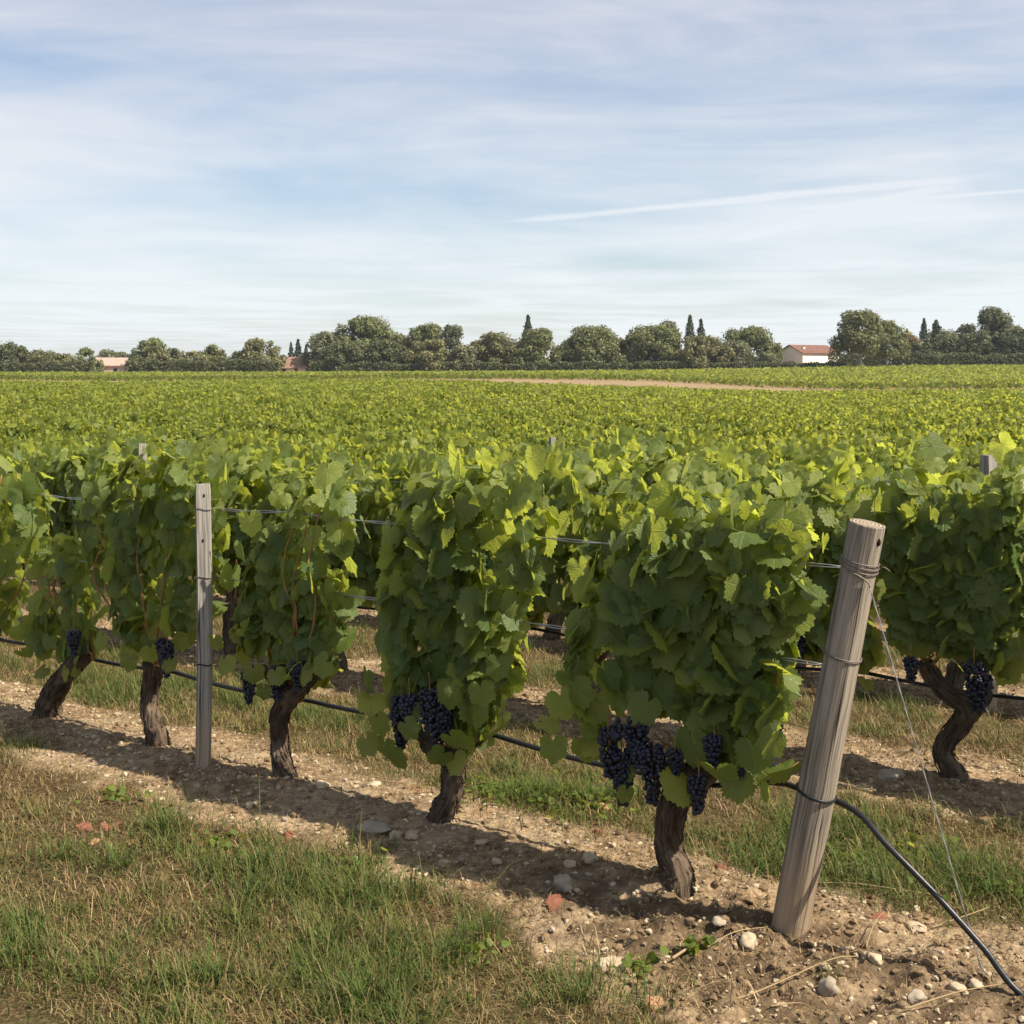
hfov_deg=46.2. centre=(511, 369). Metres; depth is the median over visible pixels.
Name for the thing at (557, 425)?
grape vine
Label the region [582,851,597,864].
stone
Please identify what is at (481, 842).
stone
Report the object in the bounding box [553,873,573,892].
stone
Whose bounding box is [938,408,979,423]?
grape vine
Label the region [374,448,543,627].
grape vine
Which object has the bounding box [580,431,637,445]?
grape vine
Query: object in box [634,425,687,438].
grape vine
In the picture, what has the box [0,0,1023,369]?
sky
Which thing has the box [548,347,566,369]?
broadleaf tree
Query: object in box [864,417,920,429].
grape vine
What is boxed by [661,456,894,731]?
grape vine
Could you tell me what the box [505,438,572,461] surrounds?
grape vine
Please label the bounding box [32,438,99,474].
grape vine
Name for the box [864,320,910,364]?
broadleaf tree
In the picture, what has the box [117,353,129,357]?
broadleaf tree
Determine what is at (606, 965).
stone
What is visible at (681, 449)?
grape vine
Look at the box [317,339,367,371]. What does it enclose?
broadleaf tree
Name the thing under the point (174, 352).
broadleaf tree
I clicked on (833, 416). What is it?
grape vine
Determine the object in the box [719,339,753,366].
broadleaf tree
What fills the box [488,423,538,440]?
grape vine
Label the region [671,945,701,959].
dry stem
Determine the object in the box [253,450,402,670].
grape vine
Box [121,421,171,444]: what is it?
grape vine
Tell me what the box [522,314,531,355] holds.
conifer tree
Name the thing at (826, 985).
stone
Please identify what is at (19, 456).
grape vine
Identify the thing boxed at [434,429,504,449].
grape vine
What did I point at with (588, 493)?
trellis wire
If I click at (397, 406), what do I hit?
grape vine
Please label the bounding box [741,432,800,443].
grape vine
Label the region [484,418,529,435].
grape vine
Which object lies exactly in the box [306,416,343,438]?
grape vine
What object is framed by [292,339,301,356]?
conifer tree
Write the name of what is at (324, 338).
broadleaf tree
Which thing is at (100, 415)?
grape vine
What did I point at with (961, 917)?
dry stem
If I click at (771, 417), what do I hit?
grape vine
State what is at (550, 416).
grape vine
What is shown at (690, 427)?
grape vine
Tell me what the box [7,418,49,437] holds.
grape vine
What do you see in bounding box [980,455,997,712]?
vine stake
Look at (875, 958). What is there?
stone
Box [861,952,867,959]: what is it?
stone
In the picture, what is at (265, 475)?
grape vine
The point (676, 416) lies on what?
grape vine
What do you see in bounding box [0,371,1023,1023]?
ground
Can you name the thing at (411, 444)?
grape vine
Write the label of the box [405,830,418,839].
stone
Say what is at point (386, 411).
grape vine
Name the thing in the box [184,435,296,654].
grape vine
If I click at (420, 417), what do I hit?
grape vine
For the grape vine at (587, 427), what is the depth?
20.75 m
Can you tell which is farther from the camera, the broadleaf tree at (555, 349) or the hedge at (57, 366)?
the broadleaf tree at (555, 349)
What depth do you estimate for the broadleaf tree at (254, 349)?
308.77 m
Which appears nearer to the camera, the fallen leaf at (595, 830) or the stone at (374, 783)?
the fallen leaf at (595, 830)
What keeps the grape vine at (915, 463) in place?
on the ground at (860, 1001)
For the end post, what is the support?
on the ground at (860, 1001)
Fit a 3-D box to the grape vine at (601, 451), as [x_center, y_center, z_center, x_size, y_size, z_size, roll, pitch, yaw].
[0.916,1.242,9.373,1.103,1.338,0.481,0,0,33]
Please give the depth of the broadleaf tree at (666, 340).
310.21 m
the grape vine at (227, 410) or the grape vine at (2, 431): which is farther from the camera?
the grape vine at (227, 410)
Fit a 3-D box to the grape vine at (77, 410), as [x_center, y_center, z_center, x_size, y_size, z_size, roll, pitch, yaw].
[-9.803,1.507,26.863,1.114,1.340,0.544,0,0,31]
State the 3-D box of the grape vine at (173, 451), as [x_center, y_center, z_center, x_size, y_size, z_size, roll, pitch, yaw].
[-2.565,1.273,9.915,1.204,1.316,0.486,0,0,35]
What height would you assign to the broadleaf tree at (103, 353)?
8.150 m
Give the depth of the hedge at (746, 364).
300.47 m
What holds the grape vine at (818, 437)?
on the ground at (860, 1001)
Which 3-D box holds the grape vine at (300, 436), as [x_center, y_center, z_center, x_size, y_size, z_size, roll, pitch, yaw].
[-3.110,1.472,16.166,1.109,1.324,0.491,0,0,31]
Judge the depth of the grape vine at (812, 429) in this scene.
21.82 m
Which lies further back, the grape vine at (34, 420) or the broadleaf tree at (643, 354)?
the broadleaf tree at (643, 354)
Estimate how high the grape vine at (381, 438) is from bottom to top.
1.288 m
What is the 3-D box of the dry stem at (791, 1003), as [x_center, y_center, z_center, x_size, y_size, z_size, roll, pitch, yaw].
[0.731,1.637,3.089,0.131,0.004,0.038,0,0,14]
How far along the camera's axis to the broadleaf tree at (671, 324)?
324.83 m
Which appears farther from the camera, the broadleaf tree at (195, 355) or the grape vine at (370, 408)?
the broadleaf tree at (195, 355)
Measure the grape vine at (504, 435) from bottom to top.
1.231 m
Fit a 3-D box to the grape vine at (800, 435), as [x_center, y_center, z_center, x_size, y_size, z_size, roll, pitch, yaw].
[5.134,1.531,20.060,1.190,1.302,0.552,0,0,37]
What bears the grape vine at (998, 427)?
on the ground at (860, 1001)
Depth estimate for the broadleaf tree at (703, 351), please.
304.15 m
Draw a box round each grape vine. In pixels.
[0,412,22,433]
[0,412,25,422]
[0,420,16,444]
[0,433,26,454]
[0,444,13,473]
[0,445,51,612]
[0,454,65,640]
[3,417,51,445]
[4,450,43,569]
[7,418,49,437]
[7,430,63,450]
[12,433,83,458]
[14,526,109,717]
[16,439,112,617]
[23,410,46,419]
[23,410,58,425]
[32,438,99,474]
[33,425,78,439]
[36,411,62,421]
[47,415,71,434]
[47,431,95,446]
[50,423,64,435]
[59,408,93,420]
[60,417,114,444]
[62,412,107,436]
[72,428,206,551]
[78,439,238,747]
[83,412,113,431]
[88,430,133,447]
[93,414,129,428]
[96,420,135,434]
[97,425,150,446]
[108,409,132,427]
[112,412,134,428]
[119,443,163,459]
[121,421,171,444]
[125,419,155,431]
[125,430,182,455]
[130,406,168,427]
[152,405,190,423]
[154,421,181,443]
[155,446,210,456]
[156,425,193,445]
[158,414,186,432]
[173,430,220,455]
[178,410,212,420]
[180,415,222,438]
[183,410,223,426]
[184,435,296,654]
[189,421,236,440]
[190,407,210,416]
[204,407,238,425]
[208,460,370,778]
[209,434,267,446]
[210,405,243,415]
[211,414,258,433]
[214,429,285,466]
[223,426,276,446]
[228,411,261,423]
[234,406,269,416]
[241,412,281,427]
[243,414,290,435]
[250,431,309,448]
[251,460,301,551]
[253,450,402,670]
[260,404,296,422]
[264,426,314,447]
[268,437,329,467]
[268,437,356,473]
[276,413,315,435]
[276,415,326,439]
[284,405,318,421]
[298,437,354,451]
[299,444,385,534]
[300,429,354,443]
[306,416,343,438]
[311,408,350,423]
[312,412,353,425]
[315,420,366,438]
[318,404,348,417]
[328,433,392,471]
[338,420,377,433]
[343,406,381,419]
[343,409,385,431]
[343,430,393,447]
[347,447,409,470]
[352,424,401,443]
[352,443,570,823]
[369,440,401,457]
[374,406,403,417]
[374,413,410,423]
[374,422,417,435]
[374,436,442,461]
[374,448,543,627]
[376,413,415,430]
[385,424,443,449]
[386,425,438,439]
[387,402,419,412]
[394,436,497,479]
[395,404,433,418]
[402,409,440,427]
[407,415,450,429]
[407,418,459,435]
[419,438,511,469]
[427,410,464,422]
[434,413,468,426]
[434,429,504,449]
[435,429,490,443]
[435,429,527,460]
[447,417,492,432]
[448,422,498,438]
[454,438,518,451]
[460,408,493,422]
[466,413,508,429]
[468,402,507,415]
[476,401,503,412]
[481,433,522,444]
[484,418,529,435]
[486,406,530,424]
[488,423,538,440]
[489,436,546,450]
[497,440,601,640]
[503,419,543,432]
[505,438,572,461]
[507,439,677,716]
[508,407,529,415]
[513,449,526,468]
[521,413,561,426]
[522,425,581,445]
[523,420,569,437]
[527,408,563,421]
[531,413,569,424]
[532,425,585,437]
[533,471,828,899]
[543,419,579,432]
[544,430,610,448]
[557,414,594,427]
[559,405,595,418]
[560,412,594,425]
[560,421,604,436]
[569,429,649,461]
[571,442,641,468]
[572,418,619,430]
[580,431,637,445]
[581,427,616,439]
[590,411,621,419]
[592,408,621,417]
[593,425,751,512]
[594,414,633,429]
[596,410,637,425]
[603,424,658,437]
[613,423,652,433]
[618,409,655,417]
[622,410,662,421]
[626,446,646,464]
[627,426,695,448]
[628,413,672,429]
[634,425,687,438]
[647,435,761,465]
[649,427,697,440]
[650,412,679,420]
[652,416,705,434]
[654,414,692,424]
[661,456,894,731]
[665,433,739,451]
[672,419,689,429]
[675,420,711,428]
[684,412,718,422]
[686,442,794,469]
[690,437,742,447]
[695,420,749,441]
[695,430,743,441]
[698,411,750,431]
[701,443,880,671]
[708,422,745,433]
[712,440,797,466]
[725,432,790,448]
[727,412,758,420]
[728,417,766,426]
[740,421,799,439]
[740,437,803,449]
[740,441,786,460]
[741,419,778,433]
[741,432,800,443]
[745,421,796,436]
[758,407,799,422]
[758,414,800,425]
[760,452,779,468]
[779,441,902,488]
[782,415,833,433]
[786,428,834,446]
[788,419,830,433]
[789,411,829,421]
[790,423,848,438]
[797,432,876,451]
[799,412,842,429]
[807,437,897,462]
[823,415,871,429]
[830,412,865,422]
[832,423,895,442]
[834,419,889,436]
[837,423,909,447]
[839,416,878,426]
[844,438,957,477]
[852,429,911,450]
[855,459,1007,688]
[860,418,895,423]
[861,413,895,422]
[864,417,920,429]
[867,431,1023,782]
[869,438,954,453]
[878,441,982,461]
[880,416,935,439]
[893,425,950,447]
[896,410,946,425]
[900,430,966,444]
[901,431,981,449]
[903,456,1023,474]
[921,424,949,435]
[925,420,972,428]
[934,426,983,434]
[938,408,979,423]
[938,418,977,428]
[939,424,1006,438]
[946,443,1023,469]
[947,415,966,426]
[948,438,994,454]
[960,423,1023,446]
[964,424,1018,446]
[970,412,1023,430]
[971,419,1017,432]
[971,447,1022,456]
[989,412,1023,424]
[1010,421,1023,446]
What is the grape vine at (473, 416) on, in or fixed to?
on the ground at (860, 1001)
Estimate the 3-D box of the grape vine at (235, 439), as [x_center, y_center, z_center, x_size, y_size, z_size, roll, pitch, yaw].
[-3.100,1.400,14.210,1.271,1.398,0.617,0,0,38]
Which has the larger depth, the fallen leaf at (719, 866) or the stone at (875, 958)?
the fallen leaf at (719, 866)
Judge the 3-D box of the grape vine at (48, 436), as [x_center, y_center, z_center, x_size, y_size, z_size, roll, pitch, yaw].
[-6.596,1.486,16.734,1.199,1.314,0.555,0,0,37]
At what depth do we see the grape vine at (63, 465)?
8.20 m
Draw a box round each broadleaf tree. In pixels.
[0,340,27,371]
[11,345,34,371]
[22,348,43,363]
[25,354,52,370]
[40,350,55,367]
[48,353,73,370]
[68,364,85,370]
[71,347,105,371]
[94,349,118,359]
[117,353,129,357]
[124,355,147,371]
[128,336,172,364]
[143,352,172,371]
[167,348,181,362]
[168,350,212,371]
[202,343,219,360]
[213,348,227,365]
[215,357,240,371]
[228,351,240,362]
[233,337,287,371]
[299,330,341,371]
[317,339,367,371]
[330,313,398,370]
[360,337,406,370]
[393,333,412,368]
[401,338,452,370]
[407,322,449,361]
[439,323,463,366]
[446,344,481,370]
[469,340,493,361]
[473,331,520,370]
[508,328,562,370]
[548,342,580,361]
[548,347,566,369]
[556,324,628,370]
[615,332,652,364]
[621,323,684,369]
[654,318,682,363]
[671,333,735,368]
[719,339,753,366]
[721,325,784,361]
[752,352,775,366]
[827,308,891,365]
[853,346,891,364]
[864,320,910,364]
[891,341,944,365]
[894,331,921,364]
[922,328,957,342]
[927,333,973,364]
[953,331,998,363]
[954,323,977,350]
[972,306,1014,352]
[984,333,1023,364]
[999,324,1021,360]
[1006,328,1023,360]
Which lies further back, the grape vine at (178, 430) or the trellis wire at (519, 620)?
the grape vine at (178, 430)
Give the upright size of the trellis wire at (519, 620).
0.335 m
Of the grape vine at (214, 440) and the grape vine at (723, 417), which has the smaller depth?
the grape vine at (214, 440)
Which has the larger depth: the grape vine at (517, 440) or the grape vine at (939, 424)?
the grape vine at (939, 424)
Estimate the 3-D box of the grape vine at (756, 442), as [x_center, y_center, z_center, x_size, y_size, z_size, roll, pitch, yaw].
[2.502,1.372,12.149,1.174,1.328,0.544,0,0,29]
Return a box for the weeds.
[75,767,1023,976]
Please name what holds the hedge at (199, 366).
on the ground at (860, 1001)
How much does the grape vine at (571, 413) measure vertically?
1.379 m
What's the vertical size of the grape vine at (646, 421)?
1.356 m
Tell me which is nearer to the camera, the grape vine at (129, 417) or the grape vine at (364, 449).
the grape vine at (364, 449)
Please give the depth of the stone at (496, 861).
3.95 m
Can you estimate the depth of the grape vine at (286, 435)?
18.31 m
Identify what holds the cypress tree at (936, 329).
on the ground at (860, 1001)
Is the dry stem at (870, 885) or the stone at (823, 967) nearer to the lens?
the stone at (823, 967)
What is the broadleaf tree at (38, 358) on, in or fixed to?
on the ground at (860, 1001)
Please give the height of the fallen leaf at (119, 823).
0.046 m
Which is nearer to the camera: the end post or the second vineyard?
the end post
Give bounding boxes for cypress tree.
[683,315,694,362]
[697,318,705,335]
[919,318,930,349]
[928,319,941,349]
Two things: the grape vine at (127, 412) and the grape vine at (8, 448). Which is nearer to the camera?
the grape vine at (8, 448)
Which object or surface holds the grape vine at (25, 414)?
on the ground at (860, 1001)
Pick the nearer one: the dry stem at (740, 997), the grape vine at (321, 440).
the dry stem at (740, 997)
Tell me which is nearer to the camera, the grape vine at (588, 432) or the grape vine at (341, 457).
the grape vine at (341, 457)
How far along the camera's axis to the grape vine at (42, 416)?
24.79 m
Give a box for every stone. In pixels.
[245,801,255,808]
[315,780,330,788]
[356,820,390,835]
[366,781,381,787]
[389,830,403,839]
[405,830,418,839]
[474,839,488,845]
[491,857,501,864]
[549,926,554,932]
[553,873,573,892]
[563,860,576,868]
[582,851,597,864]
[596,955,628,971]
[641,996,663,1013]
[711,915,726,926]
[739,931,757,950]
[818,975,839,996]
[819,962,831,970]
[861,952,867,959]
[868,951,881,965]
[877,769,904,780]
[904,920,926,931]
[907,989,926,1004]
[912,905,919,911]
[948,981,966,992]
[968,977,983,988]
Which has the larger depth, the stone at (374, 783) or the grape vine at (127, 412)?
the grape vine at (127, 412)
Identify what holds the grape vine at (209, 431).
on the ground at (860, 1001)
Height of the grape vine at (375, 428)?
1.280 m
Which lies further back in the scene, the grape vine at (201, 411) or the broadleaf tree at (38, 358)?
the broadleaf tree at (38, 358)
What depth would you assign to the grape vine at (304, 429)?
20.42 m
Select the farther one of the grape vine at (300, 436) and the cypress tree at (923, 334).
the cypress tree at (923, 334)
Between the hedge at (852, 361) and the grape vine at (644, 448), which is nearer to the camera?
the grape vine at (644, 448)
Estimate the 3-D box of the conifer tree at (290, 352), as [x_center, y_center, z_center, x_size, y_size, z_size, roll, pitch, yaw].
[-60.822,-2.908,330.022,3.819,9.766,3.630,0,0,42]
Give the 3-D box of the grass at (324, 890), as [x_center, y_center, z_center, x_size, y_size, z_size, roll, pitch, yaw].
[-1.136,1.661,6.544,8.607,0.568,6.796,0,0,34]
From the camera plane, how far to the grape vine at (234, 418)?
25.95 m
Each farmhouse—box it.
[95,358,128,371]
[280,357,308,371]
[779,345,838,362]
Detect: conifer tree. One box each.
[288,342,293,356]
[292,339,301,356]
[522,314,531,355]
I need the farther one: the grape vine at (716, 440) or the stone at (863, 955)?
the grape vine at (716, 440)
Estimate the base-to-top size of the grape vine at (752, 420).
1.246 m
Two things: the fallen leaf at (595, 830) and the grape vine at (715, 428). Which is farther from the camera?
the grape vine at (715, 428)
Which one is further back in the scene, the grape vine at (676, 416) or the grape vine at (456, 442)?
the grape vine at (676, 416)
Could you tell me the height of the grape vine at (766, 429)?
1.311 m
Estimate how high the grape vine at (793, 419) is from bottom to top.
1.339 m
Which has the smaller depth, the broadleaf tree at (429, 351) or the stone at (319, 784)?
the stone at (319, 784)
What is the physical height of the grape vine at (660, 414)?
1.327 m
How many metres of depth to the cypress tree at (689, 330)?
315.49 m
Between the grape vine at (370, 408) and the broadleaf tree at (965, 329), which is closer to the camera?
the grape vine at (370, 408)
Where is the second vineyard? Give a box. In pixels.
[0,363,1023,389]
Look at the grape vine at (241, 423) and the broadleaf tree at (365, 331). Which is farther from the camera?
the broadleaf tree at (365, 331)
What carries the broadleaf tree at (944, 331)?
on the ground at (860, 1001)
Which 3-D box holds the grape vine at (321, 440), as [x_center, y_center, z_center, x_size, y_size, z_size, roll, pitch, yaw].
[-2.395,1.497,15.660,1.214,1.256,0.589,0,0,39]
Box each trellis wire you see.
[1,468,844,505]
[15,552,821,665]
[35,493,840,567]
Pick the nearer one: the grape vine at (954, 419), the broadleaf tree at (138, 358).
the grape vine at (954, 419)
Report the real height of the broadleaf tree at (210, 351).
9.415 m
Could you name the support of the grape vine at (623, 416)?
on the ground at (860, 1001)
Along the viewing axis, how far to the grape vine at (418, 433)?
16.88 m
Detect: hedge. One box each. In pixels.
[0,359,94,371]
[130,358,280,371]
[309,360,470,371]
[469,360,718,370]
[715,360,845,368]
[827,351,893,366]
[897,352,1023,365]
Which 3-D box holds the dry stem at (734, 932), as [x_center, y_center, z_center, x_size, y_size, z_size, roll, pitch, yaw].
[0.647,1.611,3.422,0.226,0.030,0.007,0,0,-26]
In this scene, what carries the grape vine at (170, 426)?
on the ground at (860, 1001)
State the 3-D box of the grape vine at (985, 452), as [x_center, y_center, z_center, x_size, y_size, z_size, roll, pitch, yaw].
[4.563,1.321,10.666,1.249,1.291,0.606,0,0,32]
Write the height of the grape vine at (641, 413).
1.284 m
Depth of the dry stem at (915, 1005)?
3.08 m
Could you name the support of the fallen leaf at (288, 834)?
on the ground at (860, 1001)
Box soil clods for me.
[0,594,1023,1023]
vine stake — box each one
[138,443,146,459]
[194,484,212,767]
[549,437,556,639]
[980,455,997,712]
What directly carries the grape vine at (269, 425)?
on the ground at (860, 1001)
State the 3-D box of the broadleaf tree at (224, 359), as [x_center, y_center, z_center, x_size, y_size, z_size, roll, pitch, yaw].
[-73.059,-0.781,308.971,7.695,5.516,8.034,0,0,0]
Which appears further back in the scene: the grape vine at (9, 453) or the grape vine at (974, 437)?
the grape vine at (974, 437)
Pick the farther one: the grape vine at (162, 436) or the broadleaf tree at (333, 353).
the broadleaf tree at (333, 353)
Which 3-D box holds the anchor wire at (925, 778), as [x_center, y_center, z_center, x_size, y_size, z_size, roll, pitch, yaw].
[1.125,1.120,3.255,0.314,1.059,0.005,0,0,28]
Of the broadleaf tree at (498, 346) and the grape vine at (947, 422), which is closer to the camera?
the grape vine at (947, 422)
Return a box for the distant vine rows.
[0,376,1023,423]
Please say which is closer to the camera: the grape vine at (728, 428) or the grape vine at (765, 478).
the grape vine at (765, 478)
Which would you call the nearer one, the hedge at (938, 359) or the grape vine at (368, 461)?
the grape vine at (368, 461)
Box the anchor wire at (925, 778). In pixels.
[868,584,984,978]
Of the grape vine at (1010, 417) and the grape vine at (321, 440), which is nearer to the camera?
the grape vine at (321, 440)
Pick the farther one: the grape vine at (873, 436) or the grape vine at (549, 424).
the grape vine at (549, 424)
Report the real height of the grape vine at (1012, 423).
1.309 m
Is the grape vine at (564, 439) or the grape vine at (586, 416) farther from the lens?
the grape vine at (586, 416)
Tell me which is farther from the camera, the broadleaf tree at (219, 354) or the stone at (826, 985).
the broadleaf tree at (219, 354)
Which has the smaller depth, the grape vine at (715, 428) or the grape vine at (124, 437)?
the grape vine at (124, 437)
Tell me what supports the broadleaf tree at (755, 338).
on the ground at (860, 1001)
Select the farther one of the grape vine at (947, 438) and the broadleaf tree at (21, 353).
the broadleaf tree at (21, 353)
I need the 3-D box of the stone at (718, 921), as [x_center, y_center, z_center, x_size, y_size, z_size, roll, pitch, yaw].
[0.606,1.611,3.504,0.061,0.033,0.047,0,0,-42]
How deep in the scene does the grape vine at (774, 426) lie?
22.26 m
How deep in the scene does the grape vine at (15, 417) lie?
25.41 m
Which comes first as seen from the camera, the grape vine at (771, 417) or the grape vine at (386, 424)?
the grape vine at (386, 424)
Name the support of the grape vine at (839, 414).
on the ground at (860, 1001)
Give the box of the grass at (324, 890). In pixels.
[0,574,1023,1023]
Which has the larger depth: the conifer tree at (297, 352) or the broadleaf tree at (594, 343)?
the conifer tree at (297, 352)
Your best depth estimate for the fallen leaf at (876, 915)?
3.53 m
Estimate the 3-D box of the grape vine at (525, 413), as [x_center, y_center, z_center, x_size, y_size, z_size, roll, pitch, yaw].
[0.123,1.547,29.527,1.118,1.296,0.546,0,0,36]
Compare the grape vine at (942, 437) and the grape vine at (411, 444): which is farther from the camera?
the grape vine at (942, 437)
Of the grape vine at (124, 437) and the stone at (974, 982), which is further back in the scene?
the grape vine at (124, 437)
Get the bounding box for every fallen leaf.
[74,822,91,830]
[90,838,103,844]
[98,822,112,830]
[111,821,124,827]
[284,830,295,839]
[544,894,564,911]
[592,828,604,835]
[714,864,729,870]
[869,912,887,919]
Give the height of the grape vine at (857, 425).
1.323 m
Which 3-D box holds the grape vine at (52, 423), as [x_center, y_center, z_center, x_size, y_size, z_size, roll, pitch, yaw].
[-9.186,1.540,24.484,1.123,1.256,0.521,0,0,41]
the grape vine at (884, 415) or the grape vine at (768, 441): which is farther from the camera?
the grape vine at (884, 415)
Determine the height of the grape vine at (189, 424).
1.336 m
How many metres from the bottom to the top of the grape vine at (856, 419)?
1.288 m
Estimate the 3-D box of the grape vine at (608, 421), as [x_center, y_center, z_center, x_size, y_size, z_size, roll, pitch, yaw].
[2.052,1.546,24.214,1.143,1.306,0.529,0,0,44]
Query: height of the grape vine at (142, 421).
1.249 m
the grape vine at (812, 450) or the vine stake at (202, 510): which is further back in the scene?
the grape vine at (812, 450)
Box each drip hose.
[0,638,1023,995]
[22,565,1023,700]
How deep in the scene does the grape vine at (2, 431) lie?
19.96 m
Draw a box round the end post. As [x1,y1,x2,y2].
[771,518,889,937]
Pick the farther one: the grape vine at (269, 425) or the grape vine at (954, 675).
the grape vine at (269, 425)
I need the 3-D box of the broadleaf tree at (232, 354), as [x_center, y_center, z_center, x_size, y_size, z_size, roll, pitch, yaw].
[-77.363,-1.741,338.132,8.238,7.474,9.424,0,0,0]
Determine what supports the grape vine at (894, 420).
on the ground at (860, 1001)
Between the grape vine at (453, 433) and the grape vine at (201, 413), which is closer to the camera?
the grape vine at (453, 433)
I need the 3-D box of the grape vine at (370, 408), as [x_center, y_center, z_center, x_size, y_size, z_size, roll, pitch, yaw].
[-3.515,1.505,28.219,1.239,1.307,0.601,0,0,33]
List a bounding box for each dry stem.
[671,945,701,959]
[707,926,769,946]
[707,956,857,1008]
[770,1002,820,1011]
[819,882,942,895]
[866,911,883,946]
[904,980,1021,1009]
[930,906,989,927]
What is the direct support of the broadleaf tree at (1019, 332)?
on the ground at (860, 1001)
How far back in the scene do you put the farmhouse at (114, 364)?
319.20 m
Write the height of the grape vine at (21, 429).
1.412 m
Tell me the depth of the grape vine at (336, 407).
28.65 m
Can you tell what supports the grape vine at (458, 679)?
on the ground at (860, 1001)
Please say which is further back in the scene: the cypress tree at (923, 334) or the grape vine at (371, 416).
the cypress tree at (923, 334)
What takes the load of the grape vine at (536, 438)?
on the ground at (860, 1001)
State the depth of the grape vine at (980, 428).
20.16 m
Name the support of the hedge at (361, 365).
on the ground at (860, 1001)
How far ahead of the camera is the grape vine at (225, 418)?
26.26 m
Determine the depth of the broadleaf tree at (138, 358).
305.71 m
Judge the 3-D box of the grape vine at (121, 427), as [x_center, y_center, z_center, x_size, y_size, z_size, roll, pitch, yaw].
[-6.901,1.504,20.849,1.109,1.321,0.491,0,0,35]
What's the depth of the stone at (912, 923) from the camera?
3.50 m
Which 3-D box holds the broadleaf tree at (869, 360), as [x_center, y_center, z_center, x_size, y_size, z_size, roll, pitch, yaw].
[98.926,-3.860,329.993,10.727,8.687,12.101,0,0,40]
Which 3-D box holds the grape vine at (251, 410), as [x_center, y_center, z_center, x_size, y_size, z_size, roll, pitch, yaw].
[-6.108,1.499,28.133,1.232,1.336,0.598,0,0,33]
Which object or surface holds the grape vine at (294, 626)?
on the ground at (860, 1001)
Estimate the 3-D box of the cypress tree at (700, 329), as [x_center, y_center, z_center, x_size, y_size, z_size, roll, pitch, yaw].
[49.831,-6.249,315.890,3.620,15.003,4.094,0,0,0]
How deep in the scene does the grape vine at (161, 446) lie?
12.74 m
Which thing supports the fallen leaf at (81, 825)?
on the ground at (860, 1001)
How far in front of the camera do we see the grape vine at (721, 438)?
19.28 m
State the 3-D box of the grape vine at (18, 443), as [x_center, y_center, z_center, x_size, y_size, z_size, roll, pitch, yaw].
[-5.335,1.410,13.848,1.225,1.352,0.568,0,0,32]
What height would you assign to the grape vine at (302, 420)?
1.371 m
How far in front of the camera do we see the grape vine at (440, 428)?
20.69 m
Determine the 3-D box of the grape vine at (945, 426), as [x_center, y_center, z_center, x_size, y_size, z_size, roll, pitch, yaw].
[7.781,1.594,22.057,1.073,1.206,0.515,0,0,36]
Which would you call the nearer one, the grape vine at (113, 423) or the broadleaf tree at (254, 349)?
the grape vine at (113, 423)
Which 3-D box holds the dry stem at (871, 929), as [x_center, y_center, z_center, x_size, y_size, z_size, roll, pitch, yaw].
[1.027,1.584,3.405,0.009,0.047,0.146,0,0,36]
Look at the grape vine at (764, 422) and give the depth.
23.98 m
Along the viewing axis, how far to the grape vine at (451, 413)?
26.63 m
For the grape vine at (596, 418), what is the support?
on the ground at (860, 1001)
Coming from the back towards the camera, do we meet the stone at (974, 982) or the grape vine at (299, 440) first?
the grape vine at (299, 440)
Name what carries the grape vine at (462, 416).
on the ground at (860, 1001)
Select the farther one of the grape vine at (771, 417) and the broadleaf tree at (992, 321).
the broadleaf tree at (992, 321)
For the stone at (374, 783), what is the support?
on the ground at (860, 1001)
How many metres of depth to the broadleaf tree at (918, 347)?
306.10 m
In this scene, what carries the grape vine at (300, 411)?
on the ground at (860, 1001)
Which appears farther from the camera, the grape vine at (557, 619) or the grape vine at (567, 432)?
the grape vine at (567, 432)
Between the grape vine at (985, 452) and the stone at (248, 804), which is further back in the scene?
the grape vine at (985, 452)
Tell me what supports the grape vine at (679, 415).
on the ground at (860, 1001)
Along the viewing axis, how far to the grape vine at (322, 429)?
19.85 m
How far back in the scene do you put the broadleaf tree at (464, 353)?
303.89 m
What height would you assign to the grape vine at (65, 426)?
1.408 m
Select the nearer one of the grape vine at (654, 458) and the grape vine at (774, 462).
the grape vine at (654, 458)
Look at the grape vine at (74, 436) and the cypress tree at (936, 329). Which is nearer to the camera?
the grape vine at (74, 436)
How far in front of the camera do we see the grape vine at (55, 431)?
19.22 m
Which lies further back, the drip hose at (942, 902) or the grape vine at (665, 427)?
the grape vine at (665, 427)
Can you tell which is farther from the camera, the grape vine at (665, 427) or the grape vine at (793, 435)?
the grape vine at (665, 427)
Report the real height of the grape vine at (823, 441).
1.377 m
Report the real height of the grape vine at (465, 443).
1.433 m
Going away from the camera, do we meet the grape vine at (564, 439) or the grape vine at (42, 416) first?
the grape vine at (564, 439)
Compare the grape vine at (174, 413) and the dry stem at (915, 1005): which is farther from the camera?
the grape vine at (174, 413)
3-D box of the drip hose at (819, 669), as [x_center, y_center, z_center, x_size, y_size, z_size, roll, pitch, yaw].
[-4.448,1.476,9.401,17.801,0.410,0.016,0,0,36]
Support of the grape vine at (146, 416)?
on the ground at (860, 1001)
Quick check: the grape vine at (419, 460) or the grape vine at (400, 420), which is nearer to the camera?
the grape vine at (419, 460)
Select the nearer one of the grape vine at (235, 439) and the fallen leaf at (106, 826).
the fallen leaf at (106, 826)
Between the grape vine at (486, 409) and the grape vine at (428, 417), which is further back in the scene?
the grape vine at (486, 409)
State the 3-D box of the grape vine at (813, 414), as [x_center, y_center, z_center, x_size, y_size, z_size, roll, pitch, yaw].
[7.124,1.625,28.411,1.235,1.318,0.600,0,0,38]
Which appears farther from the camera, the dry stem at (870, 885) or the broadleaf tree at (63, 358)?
the broadleaf tree at (63, 358)
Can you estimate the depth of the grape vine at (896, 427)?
20.73 m

